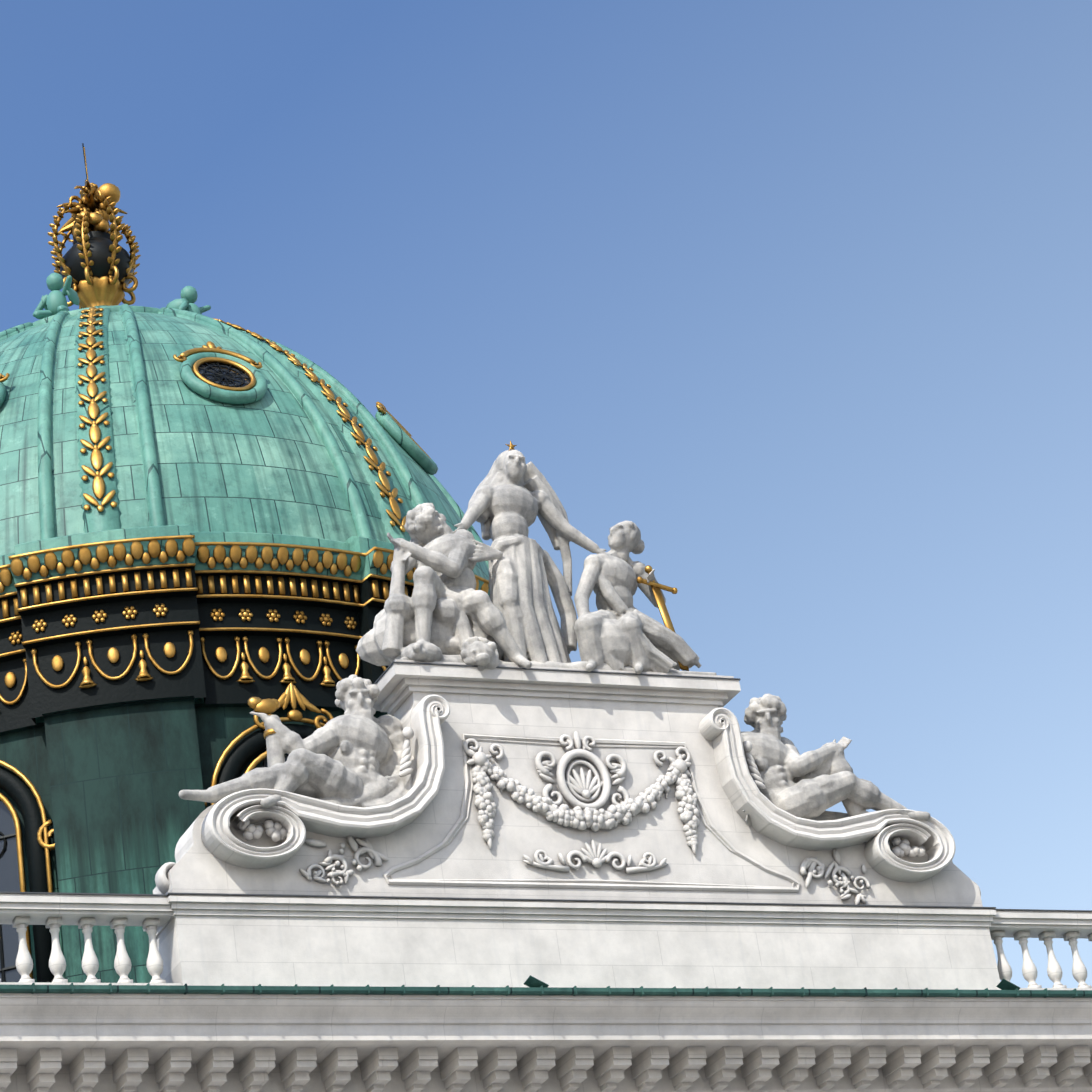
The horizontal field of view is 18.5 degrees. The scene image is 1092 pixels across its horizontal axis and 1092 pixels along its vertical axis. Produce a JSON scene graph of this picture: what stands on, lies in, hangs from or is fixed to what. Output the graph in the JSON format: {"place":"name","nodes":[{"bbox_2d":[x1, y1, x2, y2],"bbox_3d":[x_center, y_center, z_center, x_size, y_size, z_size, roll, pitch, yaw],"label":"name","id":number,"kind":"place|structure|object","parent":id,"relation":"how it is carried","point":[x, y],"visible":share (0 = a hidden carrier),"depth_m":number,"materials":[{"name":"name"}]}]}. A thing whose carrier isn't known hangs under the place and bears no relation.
{"place":"outdoors","nodes":[
{"label":"outdoors","id":0,"kind":"place"},
{"bbox_2d":[0,696,393,982],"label":"drum","id":1,"kind":"object","parent":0,"point":[111,782],"visible":0.15,"depth_m":63.34,"materials":[{"name":"teal metal"}]},
{"bbox_2d":[0,724,316,982],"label":"window surround","id":2,"kind":"object","parent":1,"relation":"attached to","point":[244,751],"visible":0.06,"depth_m":63.38,"materials":[{"name":"black metal"}]},
{"bbox_2d":[0,754,288,981],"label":"window","id":3,"kind":"structure","parent":2,"relation":"in","point":[9,876],"depth_m":63.11,"materials":[{"name":"grey glass"}]},
{"bbox_2d":[0,683,332,978],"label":"gilded window trim","id":4,"kind":"structure","parent":1,"relation":"attached to","point":[292,695],"depth_m":63.61,"materials":[{"name":"gold metal"}]},
{"bbox_2d":[0,566,413,731],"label":"entablature","id":5,"kind":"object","parent":1,"relation":"on","point":[196,678],"visible":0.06,"depth_m":64.72,"materials":[{"name":"black metal"}]},
{"bbox_2d":[0,535,488,704],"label":"ornament","id":6,"kind":"object","parent":5,"relation":"attached to","point":[16,565],"visible":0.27,"depth_m":64.93,"materials":[{"name":"gold metal"}]},
{"bbox_2d":[0,525,489,596],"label":"cornice","id":7,"kind":"structure","parent":5,"relation":"on","point":[359,544],"depth_m":65.48,"materials":[{"name":"teal metal"}]},
{"bbox_2d":[0,304,488,703],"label":"dome ribs","id":8,"kind":"object","parent":7,"relation":"on","point":[106,518],"visible":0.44,"depth_m":69.22,"materials":[{"name":"teal metal"}]},
{"bbox_2d":[33,273,210,318],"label":"cherub statues","id":9,"kind":"object","parent":8,"relation":"on","point":[54,302],"visible":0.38,"depth_m":75.46,"materials":[{"name":"green metal"}]},
{"bbox_2d":[0,307,430,531],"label":"ornaments","id":10,"kind":"object","parent":8,"relation":"on","point":[98,482],"visible":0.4,"depth_m":69.57},
{"bbox_2d":[0,352,437,474],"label":"oculi rings","id":11,"kind":"object","parent":8,"relation":"on","point":[387,423],"visible":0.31,"depth_m":69.73,"materials":[{"name":"teal metal"}]},
{"bbox_2d":[198,362,249,386],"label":"oval window","id":12,"kind":"structure","parent":11,"relation":"in","point":[222,375],"depth_m":69.70,"materials":[{"name":"black glass"}]},
{"bbox_2d":[0,312,488,722],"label":"dome","id":13,"kind":"structure","parent":7,"relation":"on","point":[264,464],"depth_m":68.11,"materials":[{"name":"teal metal"}]},
{"bbox_2d":[33,305,158,326],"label":"dome cap","id":14,"kind":"object","parent":13,"relation":"on","point":[115,308],"visible":0.08,"depth_m":74.59,"materials":[{"name":"teal metal"}]},
{"bbox_2d":[0,0,1091,987],"label":"sky","id":15,"kind":"structure","parent":0,"point":[795,296],"materials":[{"name":"blue"}]},
{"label":"finial base","id":16,"kind":"object","parent":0,"visible":0},
{"bbox_2d":[47,147,140,308],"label":"gold finial","id":17,"kind":"object","parent":16,"relation":"on","point":[94,209],"visible":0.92,"depth_m":77.94,"materials":[{"name":"gold metal"}]},
{"bbox_2d":[60,143,133,288],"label":"urn finial","id":18,"kind":"object","parent":17,"relation":"attached to","point":[100,242],"visible":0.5,"depth_m":77.59,"materials":[{"name":"black metal"}]},
{"label":"ground","id":19,"kind":"structure","parent":0,"visible":0},
{"bbox_2d":[0,993,1091,1091],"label":"cornice","id":20,"kind":"structure","parent":19,"relation":"on","point":[77,1042],"depth_m":49.51,"materials":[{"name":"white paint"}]},
{"bbox_2d":[0,975,1091,997],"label":"flashing","id":21,"kind":"object","parent":20,"relation":"on","point":[536,986],"visible":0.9,"depth_m":49.24,"materials":[{"name":"green metal"}]},
{"bbox_2d":[0,893,1091,989],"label":"balustrade rails","id":22,"kind":"object","parent":20,"relation":"on","point":[40,909],"visible":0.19,"depth_m":48.77,"materials":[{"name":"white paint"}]},
{"bbox_2d":[0,916,1091,987],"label":"balusters","id":23,"kind":"object","parent":22,"relation":"on","point":[90,964],"visible":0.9,"depth_m":48.73,"materials":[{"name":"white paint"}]},
{"bbox_2d":[0,661,1091,911],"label":"molding","id":24,"kind":"structure","parent":22,"relation":"on","point":[538,899],"depth_m":52.45,"materials":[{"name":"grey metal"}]},
{"bbox_2d":[143,659,1000,989],"bbox_3d":[0.568,4.871,52.870,14.240,6.000,1.580,4,-28,-25],"label":"attic","id":25,"kind":"object","parent":20,"relation":"on","point":[423,835],"visible":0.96,"depth_m":52.43,"materials":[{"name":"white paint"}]},
{"bbox_2d":[179,674,415,807],"bbox_3d":[-3.815,3.053,51.254,4.355,2.631,1.080,11,-32,-36],"label":"statue","id":26,"kind":"object","parent":25,"relation":"attached to","point":[351,756],"visible":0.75,"depth_m":51.23,"materials":[{"name":"stone"}]},
{"bbox_2d":[356,503,531,670],"bbox_3d":[-1.790,0.788,54.039,2.431,3.292,1.930,4,-28,-25],"label":"seated statue","id":27,"kind":"object","parent":25,"relation":"on","point":[446,608],"visible":0.85,"depth_m":53.42,"materials":[{"name":"stone"}]},
{"bbox_2d":[248,441,688,738],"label":"gilded statue ornaments","id":28,"kind":"object","parent":25,"relation":"attached to","point":[265,706],"visible":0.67,"depth_m":55.40},
{"bbox_2d":[452,450,611,664],"bbox_3d":[-0.289,0.307,55.114,2.890,4.261,0.980,10,-31,-34],"label":"statue","id":29,"kind":"object","parent":25,"relation":"on","point":[514,496],"visible":0.81,"depth_m":54.92,"materials":[{"name":"stone"}]},
{"bbox_2d":[393,654,716,674],"bbox_3d":[0.048,2.127,54.218,5.628,0.487,1.134,4,-28,-25],"label":"statue base","id":30,"kind":"object","parent":25,"relation":"on","point":[458,658],"visible":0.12,"depth_m":53.81,"materials":[{"name":"stone"}]},
{"bbox_2d":[155,727,980,904],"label":"ornaments","id":31,"kind":"object","parent":25,"relation":"attached to","point":[593,816],"visible":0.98,"depth_m":52.70,"materials":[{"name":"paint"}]},
{"bbox_2d":[574,520,701,673],"bbox_3d":[1.220,0.993,55.447,2.446,3.212,1.681,4,-28,-25],"label":"seated statue","id":32,"kind":"object","parent":25,"relation":"on","point":[617,630],"visible":0.92,"depth_m":54.99,"materials":[{"name":"stone"}]},
{"bbox_2d":[741,694,930,826],"bbox_3d":[4.414,3.723,55.176,3.354,2.826,1.344,4,-28,-25],"label":"statue","id":33,"kind":"object","parent":25,"relation":"on","point":[814,784],"visible":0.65,"depth_m":54.69,"materials":[{"name":"stone"}]}
]}

